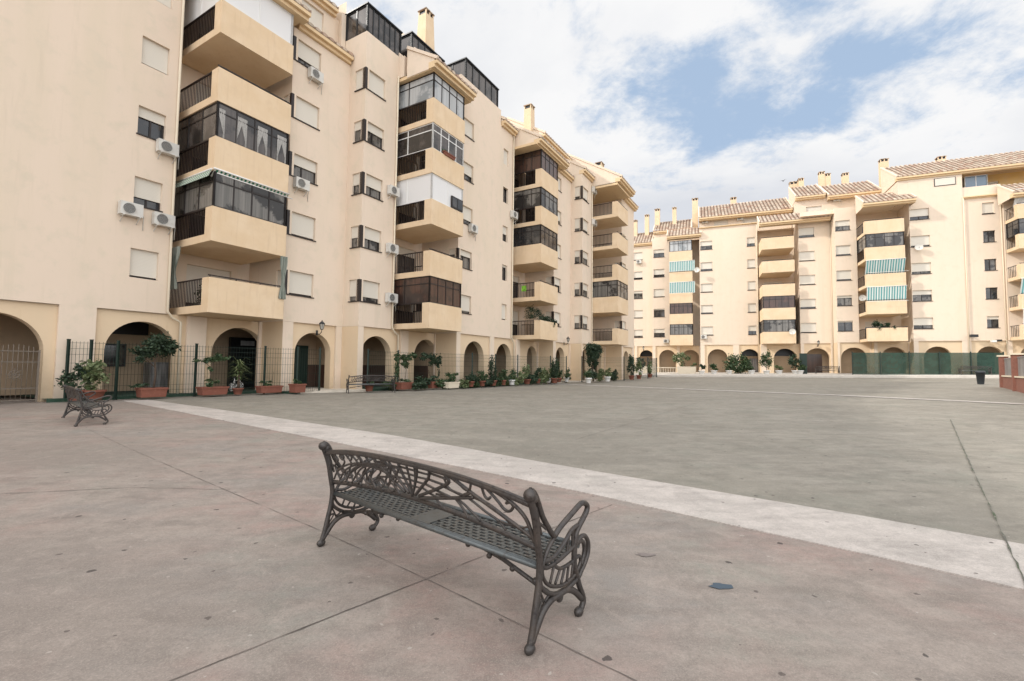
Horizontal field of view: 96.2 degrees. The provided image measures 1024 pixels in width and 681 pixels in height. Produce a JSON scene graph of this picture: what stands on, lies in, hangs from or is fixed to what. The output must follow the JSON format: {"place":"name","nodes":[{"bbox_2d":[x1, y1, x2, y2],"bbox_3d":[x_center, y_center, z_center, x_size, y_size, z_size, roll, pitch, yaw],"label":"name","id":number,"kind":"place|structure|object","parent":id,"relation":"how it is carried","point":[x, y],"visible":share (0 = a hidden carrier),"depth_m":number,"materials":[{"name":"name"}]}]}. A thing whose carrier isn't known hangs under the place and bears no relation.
{"place":"outdoors","nodes":[
{"label":"outdoors","id":0,"kind":"place"},
{"bbox_2d":[18,388,295,402],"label":"green walkway","id":1,"kind":"structure","parent":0,"point":[120,394],"depth_m":18.02,"materials":[{"name":"concrete"}]},
{"bbox_2d":[302,387,365,392],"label":"entrance paving","id":2,"kind":"structure","parent":0,"point":[315,390],"depth_m":22.41,"materials":[{"name":"concrete"}]},
{"bbox_2d":[0,387,1023,680],"bbox_3d":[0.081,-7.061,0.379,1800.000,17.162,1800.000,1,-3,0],"label":"plaza ground","id":3,"kind":"structure","parent":0,"point":[170,573],"depth_m":3.08,"materials":[{"name":"grey concrete"}]},
{"bbox_2d":[0,344,40,401],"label":"iron gate","id":4,"kind":"structure","parent":3,"relation":"on","point":[37,373],"depth_m":14.82,"materials":[{"name":"brown"}]},
{"bbox_2d":[54,363,94,400],"bbox_3d":[-14.448,1.357,15.233,0.809,1.243,1.088,-1,-4,30],"label":"potted plant","id":5,"kind":"object","parent":3,"relation":"on","point":[78,367],"visible":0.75,"depth_m":15.11,"materials":[{"name":"green plant"}]},
{"bbox_2d":[61,385,112,426],"bbox_3d":[-10.354,1.532,11.162,2.232,0.861,0.657,-2,-4,40],"label":"cast iron bench","id":6,"kind":"object","parent":3,"relation":"on","point":[87,405],"visible":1,"depth_m":10.61,"materials":[{"name":"metal"}]},
{"bbox_2d":[79,358,110,399],"bbox_3d":[-14.161,1.288,15.490,0.774,1.409,0.837,-1,-4,30],"label":"potted plant","id":7,"kind":"object","parent":3,"relation":"on","point":[97,370],"visible":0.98,"depth_m":15.43,"materials":[{"name":"green plant"}]},
{"bbox_2d":[0,0,638,401],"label":"apartment building","id":8,"kind":"structure","parent":3,"relation":"on","point":[98,98],"depth_m":21.61,"materials":[{"name":"beige paint"}]},
{"bbox_2d":[103,344,126,366],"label":"window","id":9,"kind":"structure","parent":8,"relation":"in","point":[109,360],"depth_m":19.21,"materials":[{"name":"black glass"}]},
{"bbox_2d":[117,200,143,230],"bbox_3d":[-14.382,-4.735,17.397,0.341,0.907,0.830,-1,-4,30],"label":"air conditioner","id":10,"kind":"object","parent":8,"relation":"attached to","point":[130,209],"visible":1,"depth_m":17.26,"materials":[{"name":"grey"}]},
{"bbox_2d":[129,248,157,279],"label":"window","id":11,"kind":"structure","parent":8,"relation":"in","point":[142,263],"depth_m":17.91,"materials":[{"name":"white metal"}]},
{"bbox_2d":[133,177,162,212],"bbox_3d":[-14.317,-5.725,18.034,0.260,1.165,1.000,-1,-4,30],"label":"window","id":12,"kind":"structure","parent":8,"relation":"in","point":[147,190],"depth_m":18.07,"materials":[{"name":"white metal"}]},
{"bbox_2d":[136,106,164,140],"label":"window","id":13,"kind":"structure","parent":8,"relation":"in","point":[146,128],"depth_m":18.20,"materials":[{"name":"grey metal"}]},
{"bbox_2d":[141,37,167,74],"bbox_3d":[-14.298,-11.382,18.364,0.027,1.026,0.912,-1,-4,30],"label":"window","id":14,"kind":"structure","parent":8,"relation":"in","point":[155,56],"depth_m":18.36,"materials":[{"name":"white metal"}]},
{"bbox_2d":[151,211,175,239],"bbox_3d":[-13.839,-4.574,18.314,0.341,0.907,0.830,-1,-4,30],"label":"air conditioner","id":15,"kind":"object","parent":8,"relation":"attached to","point":[163,220],"visible":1,"depth_m":18.17,"materials":[{"name":"grey"}]},
{"bbox_2d":[156,138,178,167],"bbox_3d":[-13.800,-7.504,18.480,0.341,0.907,0.830,-1,-4,30],"label":"air conditioner","id":16,"kind":"object","parent":8,"relation":"attached to","point":[166,147],"visible":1,"depth_m":18.34,"materials":[{"name":"grey"}]},
{"bbox_2d":[170,246,180,289],"bbox_3d":[-13.942,-2.977,18.913,1.000,1.750,0.079,-1,-4,30],"label":"balcony curtain","id":17,"kind":"object","parent":8,"relation":"hanging from","point":[175,259],"visible":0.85,"depth_m":18.89,"materials":[{"name":"grey fabric"}]},
{"bbox_2d":[175,168,212,187],"bbox_3d":[-13.011,-6.551,18.645,2.900,0.360,0.150,-1,-4,30],"label":"awning","id":18,"kind":"object","parent":8,"relation":"attached to","point":[194,177],"visible":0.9,"depth_m":18.57,"materials":[{"name":"green fabric"}]},
{"bbox_2d":[185,265,229,305],"bbox_3d":[-14.032,-2.258,21.130,0.090,2.150,1.900,-1,-4,30],"label":"window","id":19,"kind":"structure","parent":8,"relation":"in","point":[193,272],"depth_m":20.79,"materials":[{"name":"brown"}]},
{"bbox_2d":[227,337,256,387],"bbox_3d":[-13.840,1.140,23.760,0.220,2.550,1.530,-1,-4,30],"label":"doorway","id":20,"kind":"structure","parent":8,"relation":"in","point":[236,342],"depth_m":23.64,"materials":[{"name":"black metal"}]},
{"bbox_2d":[211,167,291,198],"bbox_3d":[-10.838,-6.535,19.287,0.606,0.322,3.180,-1,-4,30],"label":"awning","id":21,"kind":"object","parent":8,"relation":"attached to","point":[248,181],"visible":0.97,"depth_m":19.09,"materials":[{"name":"green fabric"}]},
{"bbox_2d":[278,256,287,298],"bbox_3d":[-10.125,-2.782,20.325,0.079,1.900,0.370,-1,-4,30],"label":"balcony curtain","id":22,"kind":"object","parent":8,"relation":"hanging from","point":[283,266],"visible":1,"depth_m":20.31,"materials":[{"name":"grey fabric"}]},
{"bbox_2d":[277,270,313,298],"bbox_3d":[-10.356,-2.666,21.942,0.700,1.165,1.600,-1,-4,30],"label":"window","id":23,"kind":"structure","parent":8,"relation":"in","point":[299,283],"depth_m":21.88,"materials":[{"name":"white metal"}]},
{"bbox_2d":[293,345,308,386],"bbox_3d":[-11.050,1.359,23.979,0.100,2.200,0.800,-1,-4,30],"label":"doorway","id":24,"kind":"structure","parent":8,"relation":"in","point":[302,373],"depth_m":24.02,"materials":[{"name":"black paint"}]},
{"bbox_2d":[286,209,315,241],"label":"window","id":25,"kind":"structure","parent":8,"relation":"in","point":[303,226],"depth_m":22.03,"materials":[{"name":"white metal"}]},
{"bbox_2d":[293,176,309,201],"bbox_3d":[-9.964,-7.201,21.837,0.341,0.907,0.830,-1,-4,30],"label":"air conditioner","id":26,"kind":"object","parent":8,"relation":"attached to","point":[299,183],"visible":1,"depth_m":21.68,"materials":[{"name":"grey"}]},
{"bbox_2d":[285,93,319,130],"bbox_3d":[-10.259,-11.053,22.392,0.700,1.165,1.600,-1,-4,30],"label":"window","id":27,"kind":"structure","parent":8,"relation":"in","point":[306,113],"depth_m":22.32,"materials":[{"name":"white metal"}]},
{"bbox_2d":[288,151,317,185],"bbox_3d":[-10.291,-8.257,22.242,0.700,1.165,1.600,-1,-4,30],"label":"window","id":28,"kind":"structure","parent":8,"relation":"in","point":[299,161],"depth_m":22.23,"materials":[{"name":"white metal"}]},
{"bbox_2d":[293,35,319,69],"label":"window","id":29,"kind":"structure","parent":8,"relation":"in","point":[309,56],"depth_m":22.44,"materials":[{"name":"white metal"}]},
{"bbox_2d":[302,0,322,30],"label":"window","id":30,"kind":"structure","parent":8,"relation":"in","point":[316,17],"depth_m":24.11,"materials":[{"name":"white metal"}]},
{"bbox_2d":[308,66,323,93],"bbox_3d":[-9.618,-12.809,22.615,0.341,0.907,0.830,-1,-4,30],"label":"air conditioner","id":31,"kind":"object","parent":8,"relation":"attached to","point":[315,75],"visible":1,"depth_m":22.47,"materials":[{"name":"grey"}]},
{"bbox_2d":[348,279,380,304],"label":"window","id":32,"kind":"structure","parent":8,"relation":"in","point":[370,289],"depth_m":23.85,"materials":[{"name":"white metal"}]},
{"bbox_2d":[349,225,381,252],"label":"window","id":33,"kind":"structure","parent":8,"relation":"in","point":[370,234],"depth_m":24.00,"materials":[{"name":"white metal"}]},
{"bbox_2d":[351,171,383,201],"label":"window","id":34,"kind":"structure","parent":8,"relation":"in","point":[371,182],"depth_m":24.15,"materials":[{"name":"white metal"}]},
{"bbox_2d":[353,118,384,151],"bbox_3d":[-7.643,-10.905,24.596,0.830,1.165,1.480,-1,-4,30],"label":"window","id":35,"kind":"structure","parent":8,"relation":"in","point":[372,139],"depth_m":24.31,"materials":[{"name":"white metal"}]},
{"bbox_2d":[354,66,385,101],"bbox_3d":[-7.611,-13.700,24.746,0.830,1.165,1.480,-1,-4,30],"label":"window","id":36,"kind":"structure","parent":8,"relation":"in","point":[376,85],"depth_m":24.42,"materials":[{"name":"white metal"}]},
{"bbox_2d":[385,292,397,310],"bbox_3d":[-6.548,-2.107,25.105,0.341,0.907,0.830,-1,-4,30],"label":"air conditioner","id":37,"kind":"object","parent":8,"relation":"attached to","point":[391,297],"visible":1,"depth_m":24.88,"materials":[{"name":"grey"}]},
{"bbox_2d":[386,243,398,256],"bbox_3d":[-6.539,-4.818,25.212,0.341,0.907,0.830,-1,-4,30],"label":"air conditioner","id":38,"kind":"object","parent":8,"relation":"attached to","point":[391,248],"visible":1,"depth_m":25.00,"materials":[{"name":"grey"}]},
{"bbox_2d":[387,184,399,205],"bbox_3d":[-6.507,-8.021,25.376,0.341,0.907,0.830,-1,-4,30],"label":"air conditioner","id":39,"kind":"object","parent":8,"relation":"attached to","point":[393,191],"visible":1,"depth_m":25.19,"materials":[{"name":"grey"}]},
{"bbox_2d":[396,304,413,323],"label":"window","id":40,"kind":"structure","parent":8,"relation":"in","point":[413,304],"depth_m":28.24,"materials":[{"name":"brown metal"}]},
{"bbox_2d":[398,247,414,273],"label":"window","id":41,"kind":"structure","parent":8,"relation":"in","point":[401,250],"depth_m":28.34,"materials":[{"name":"brown metal"}]},
{"bbox_2d":[399,205,415,223],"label":"window","id":42,"kind":"structure","parent":8,"relation":"in","point":[407,205],"depth_m":28.53,"materials":[{"name":"glass"}]},
{"bbox_2d":[451,195,462,211],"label":"window","id":43,"kind":"structure","parent":8,"relation":"in","point":[456,203],"depth_m":26.50,"materials":[{"name":"glass"}]},
{"bbox_2d":[450,248,472,270],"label":"window","id":44,"kind":"structure","parent":8,"relation":"in","point":[466,261],"depth_m":28.71,"materials":[{"name":"glass"}]},
{"bbox_2d":[461,295,471,314],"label":"window","id":45,"kind":"structure","parent":8,"relation":"in","point":[465,300],"depth_m":28.72,"materials":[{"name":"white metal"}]},
{"bbox_2d":[463,206,470,225],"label":"window","id":46,"kind":"structure","parent":8,"relation":"in","point":[466,212],"depth_m":28.99,"materials":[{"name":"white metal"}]},
{"bbox_2d":[463,162,473,184],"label":"window","id":47,"kind":"structure","parent":8,"relation":"in","point":[467,169],"depth_m":29.17,"materials":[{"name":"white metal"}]},
{"bbox_2d":[524,305,557,326],"bbox_3d":[2.110,-1.794,34.812,1.784,1.719,3.787,-1,-4,30],"label":"potted plant","id":48,"kind":"object","parent":8,"relation":"on","point":[544,318],"visible":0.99,"depth_m":33.94,"materials":[{"name":"green plant"}]},
{"bbox_2d":[574,315,588,329],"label":"window","id":49,"kind":"structure","parent":8,"relation":"in","point":[583,319],"depth_m":39.20,"materials":[{"name":"white metal"}]},
{"bbox_2d":[575,282,587,297],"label":"window","id":50,"kind":"structure","parent":8,"relation":"in","point":[583,286],"depth_m":39.38,"materials":[{"name":"white metal"}]},
{"bbox_2d":[574,250,588,266],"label":"window","id":51,"kind":"structure","parent":8,"relation":"in","point":[578,254],"depth_m":39.51,"materials":[{"name":"white metal"}]},
{"bbox_2d":[574,218,588,234],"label":"window","id":52,"kind":"structure","parent":8,"relation":"in","point":[579,222],"depth_m":39.63,"materials":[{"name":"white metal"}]},
{"bbox_2d":[574,185,588,203],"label":"window","id":53,"kind":"structure","parent":8,"relation":"in","point":[582,194],"depth_m":39.79,"materials":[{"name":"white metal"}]},
{"bbox_2d":[99,434,636,680],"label":"paving joint","id":54,"kind":"object","parent":3,"relation":"on","point":[436,583],"visible":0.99,"depth_m":2.98,"materials":[{"name":"concrete"}]},
{"bbox_2d":[169,505,609,680],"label":"paving joint","id":55,"kind":"object","parent":3,"relation":"on","point":[336,614],"visible":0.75,"depth_m":2.70,"materials":[{"name":"concrete"}]},
{"bbox_2d":[317,441,590,655],"bbox_3d":[-0.554,1.249,3.323,2.232,0.861,0.657,-2,-4,40],"label":"cast iron bench","id":56,"kind":"object","parent":3,"relation":"on","point":[435,514],"visible":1,"depth_m":2.88,"materials":[{"name":"grey metal"}]},
{"bbox_2d":[125,400,1023,589],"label":"pale paving strip","id":57,"kind":"object","parent":3,"relation":"on","point":[990,560],"visible":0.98,"depth_m":4.82,"materials":[{"name":"concrete"}]},
{"bbox_2d":[634,150,1023,373],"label":"apartment building","id":58,"kind":"structure","parent":3,"relation":"on","point":[770,274],"depth_m":51.38,"materials":[{"name":"beige paint"}]},
{"bbox_2d":[669,281,694,293],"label":"awning","id":59,"kind":"object","parent":58,"relation":"attached to","point":[683,287],"visible":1,"depth_m":60.92,"materials":[{"name":"teal fabric"}]},
{"bbox_2d":[669,260,694,271],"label":"awning","id":60,"kind":"object","parent":58,"relation":"attached to","point":[685,265],"visible":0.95,"depth_m":61.08,"materials":[{"name":"teal fabric"}]},
{"bbox_2d":[799,251,814,261],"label":"window","id":61,"kind":"structure","parent":58,"relation":"in","point":[809,255],"depth_m":53.68,"materials":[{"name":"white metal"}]},
{"bbox_2d":[799,227,814,237],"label":"window","id":62,"kind":"structure","parent":58,"relation":"in","point":[806,232],"depth_m":53.83,"materials":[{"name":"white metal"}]},
{"bbox_2d":[800,299,815,308],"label":"window","id":63,"kind":"structure","parent":58,"relation":"in","point":[804,303],"depth_m":53.40,"materials":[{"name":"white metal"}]},
{"bbox_2d":[800,275,815,284],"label":"window","id":64,"kind":"structure","parent":58,"relation":"in","point":[804,279],"depth_m":53.53,"materials":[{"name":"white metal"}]},
{"bbox_2d":[801,323,816,332],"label":"window","id":65,"kind":"structure","parent":58,"relation":"in","point":[805,327],"depth_m":53.24,"materials":[{"name":"white metal"}]},
{"bbox_2d":[807,354,821,372],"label":"entrance door","id":66,"kind":"structure","parent":58,"relation":"in","point":[813,360],"depth_m":54.26,"materials":[{"name":"brown wood"}]},
{"bbox_2d":[835,220,849,230],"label":"window","id":67,"kind":"structure","parent":58,"relation":"in","point":[843,225],"depth_m":51.09,"materials":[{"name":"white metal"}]},
{"bbox_2d":[836,270,850,280],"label":"window","id":68,"kind":"structure","parent":58,"relation":"in","point":[845,275],"depth_m":50.76,"materials":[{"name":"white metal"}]},
{"bbox_2d":[836,245,850,255],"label":"window","id":69,"kind":"structure","parent":58,"relation":"in","point":[844,250],"depth_m":50.92,"materials":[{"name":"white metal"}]},
{"bbox_2d":[837,295,852,305],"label":"window","id":70,"kind":"structure","parent":58,"relation":"in","point":[841,300],"depth_m":50.65,"materials":[{"name":"grey glass"}]},
{"bbox_2d":[838,321,852,331],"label":"window","id":71,"kind":"structure","parent":58,"relation":"in","point":[843,326],"depth_m":50.53,"materials":[{"name":"glass"}]},
{"bbox_2d":[867,285,906,301],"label":"awning","id":72,"kind":"object","parent":58,"relation":"attached to","point":[878,293],"visible":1,"depth_m":47.02,"materials":[{"name":"teal fabric"}]},
{"bbox_2d":[865,258,908,274],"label":"awning","id":73,"kind":"object","parent":58,"relation":"attached to","point":[882,266],"visible":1,"depth_m":47.25,"materials":[{"name":"teal fabric"}]},
{"bbox_2d":[909,208,928,220],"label":"window","id":74,"kind":"structure","parent":58,"relation":"in","point":[917,214],"depth_m":47.11,"materials":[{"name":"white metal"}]},
{"bbox_2d":[910,235,929,247],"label":"window","id":75,"kind":"structure","parent":58,"relation":"in","point":[924,240],"depth_m":46.93,"materials":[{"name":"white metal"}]},
{"bbox_2d":[911,263,931,274],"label":"window","id":76,"kind":"structure","parent":58,"relation":"in","point":[917,268],"depth_m":46.81,"materials":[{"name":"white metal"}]},
{"bbox_2d":[912,290,931,301],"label":"window","id":77,"kind":"structure","parent":58,"relation":"in","point":[921,295],"depth_m":46.66,"materials":[{"name":"grey metal"}]},
{"bbox_2d":[913,318,932,328],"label":"window","id":78,"kind":"structure","parent":58,"relation":"in","point":[919,323],"depth_m":46.51,"materials":[{"name":"white metal"}]},
{"bbox_2d":[934,176,955,186],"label":"window","id":79,"kind":"structure","parent":58,"relation":"in","point":[948,180],"depth_m":46.30,"materials":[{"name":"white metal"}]},
{"bbox_2d":[984,259,995,270],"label":"window","id":80,"kind":"structure","parent":58,"relation":"in","point":[990,264],"depth_m":44.85,"materials":[{"name":"glass"}]},
{"bbox_2d":[983,231,996,242],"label":"window","id":81,"kind":"structure","parent":58,"relation":"in","point":[988,236],"depth_m":45.01,"materials":[{"name":"glass"}]},
{"bbox_2d":[987,316,998,327],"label":"window","id":82,"kind":"structure","parent":58,"relation":"in","point":[992,321],"depth_m":44.55,"materials":[{"name":"glass"}]},
{"bbox_2d":[133,377,1023,543],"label":"plaza pavement","id":83,"kind":"structure","parent":0,"point":[898,459],"depth_m":10.18,"materials":[{"name":"grey concrete"}]},
{"bbox_2d":[128,331,180,397],"bbox_3d":[-13.203,0.850,16.953,1.257,2.452,1.581,-1,-4,30],"label":"potted plant","id":84,"kind":"object","parent":83,"relation":"on","point":[158,344],"visible":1,"depth_m":16.79,"materials":[{"name":"green plant"}]},
{"bbox_2d":[63,339,321,399],"bbox_3d":[-12.200,1.253,18.731,8.683,2.230,0.619,4,-4,-44],"label":"wire fence","id":85,"kind":"object","parent":83,"relation":"on","point":[118,349],"visible":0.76,"depth_m":18.33,"materials":[{"name":"metal"}]},
{"bbox_2d":[192,353,230,394],"bbox_3d":[-12.085,1.308,18.369,0.711,1.715,1.364,-1,-4,30],"label":"potted plant","id":86,"kind":"object","parent":83,"relation":"on","point":[209,389],"visible":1,"depth_m":18.30,"materials":[{"name":"green plant"}]},
{"bbox_2d":[224,356,252,394],"bbox_3d":[-11.404,1.452,19.173,1.072,1.589,1.119,-1,-4,30],"label":"potted plant","id":87,"kind":"object","parent":83,"relation":"on","point":[238,390],"visible":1,"depth_m":19.12,"materials":[{"name":"green plant"}]},
{"bbox_2d":[255,378,283,392],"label":"potted plant","id":88,"kind":"object","parent":83,"relation":"on","point":[270,388],"visible":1,"depth_m":19.87,"materials":[{"name":"orange plant"}]},
{"bbox_2d":[288,379,306,392],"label":"potted plant","id":89,"kind":"object","parent":83,"relation":"on","point":[299,387],"visible":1,"depth_m":20.26,"materials":[{"name":"orange plant"}]},
{"bbox_2d":[346,375,395,393],"bbox_3d":[-6.776,2.083,22.096,2.232,0.861,0.657,2,-4,-30],"label":"cast iron bench","id":90,"kind":"object","parent":83,"relation":"on","point":[367,377],"visible":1,"depth_m":21.90,"materials":[{"name":"metal"}]},
{"bbox_2d":[394,351,417,389],"bbox_3d":[-5.535,1.555,24.122,0.570,1.987,1.786,-1,-4,30],"label":"potted plant","id":91,"kind":"object","parent":83,"relation":"on","point":[407,383],"visible":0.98,"depth_m":23.83,"materials":[{"name":"green plant"}]},
{"bbox_2d":[414,352,441,388],"bbox_3d":[-4.565,1.663,25.403,0.637,2.046,2.220,-1,-4,30],"label":"potted plant","id":92,"kind":"object","parent":83,"relation":"on","point":[430,380],"visible":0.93,"depth_m":25.43,"materials":[{"name":"green plant"}]},
{"bbox_2d":[442,372,459,387],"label":"potted plant","id":93,"kind":"object","parent":83,"relation":"on","point":[453,384],"visible":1,"depth_m":25.66,"materials":[{"name":"white plant"}]},
{"bbox_2d":[366,349,566,391],"bbox_3d":[-1.301,1.941,29.729,0.529,2.275,18.071,-2,-4,40],"label":"wire fence","id":94,"kind":"object","parent":83,"relation":"on","point":[412,380],"visible":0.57,"depth_m":27.39,"materials":[{"name":"metal"}]},
{"bbox_2d":[487,355,499,385],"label":"potted plant","id":95,"kind":"object","parent":83,"relation":"on","point":[495,378],"visible":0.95,"depth_m":29.05,"materials":[{"name":"green plant"}]},
{"bbox_2d":[549,358,559,382],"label":"potted plant","id":96,"kind":"object","parent":83,"relation":"on","point":[553,373],"visible":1,"depth_m":33.51,"materials":[{"name":"green plant"}]},
{"bbox_2d":[583,341,603,381],"bbox_3d":[6.472,1.639,36.454,1.588,3.216,2.258,-1,-4,30],"label":"tree","id":97,"kind":"object","parent":83,"relation":"on","point":[593,350],"visible":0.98,"depth_m":36.05,"materials":[{"name":"green plant"}]},
{"bbox_2d":[581,356,656,381],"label":"wire fence","id":98,"kind":"object","parent":83,"relation":"on","point":[654,371],"visible":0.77,"depth_m":40.93,"materials":[{"name":"metal"}]},
{"bbox_2d":[626,354,635,379],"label":"potted plant","id":99,"kind":"object","parent":83,"relation":"on","point":[631,364],"visible":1,"depth_m":39.74,"materials":[{"name":"green plant"}]},
{"bbox_2d":[542,383,1023,403],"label":"pale paving strip","id":100,"kind":"object","parent":83,"relation":"on","point":[815,394],"visible":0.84,"depth_m":20.75,"materials":[{"name":"concrete"}]},
{"bbox_2d":[852,352,1003,374],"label":"screened fence","id":101,"kind":"object","parent":83,"relation":"on","point":[909,363],"visible":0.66,"depth_m":44.75,"materials":[{"name":"green fabric"}]},
{"bbox_2d":[950,419,1023,580],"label":"paving joint","id":102,"kind":"object","parent":83,"relation":"on","point":[1005,539],"visible":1,"depth_m":4.51,"materials":[{"name":"concrete"}]},
{"bbox_2d":[996,353,1023,392],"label":"brick wall","id":103,"kind":"structure","parent":83,"relation":"on","point":[1011,373],"depth_m":22.31,"materials":[{"name":"brick"}]},
{"bbox_2d":[330,0,1023,232],"label":"sky","id":104,"kind":"structure","parent":0,"point":[712,102],"materials":[{"name":"blue"}]},
{"bbox_2d":[634,372,998,377],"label":"raised pavement","id":105,"kind":"structure","parent":0,"point":[758,374],"depth_m":46.96,"materials":[{"name":"beige concrete"}]},
{"bbox_2d":[672,352,696,373],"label":"potted plant","id":106,"kind":"object","parent":105,"relation":"on","point":[685,369],"visible":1,"depth_m":56.37,"materials":[{"name":"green plant"}]},
{"bbox_2d":[722,351,752,373],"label":"bush","id":107,"kind":"object","parent":105,"relation":"on","point":[742,364],"visible":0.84,"depth_m":54.02,"materials":[{"name":"green plant"}]},
{"bbox_2d":[758,349,773,373],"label":"potted plant","id":108,"kind":"object","parent":105,"relation":"on","point":[766,361],"visible":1,"depth_m":52.09,"materials":[{"name":"green plant"}]},
{"bbox_2d":[787,354,801,373],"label":"potted plant","id":109,"kind":"object","parent":105,"relation":"on","point":[792,362],"visible":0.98,"depth_m":50.79,"materials":[{"name":"green plant"}]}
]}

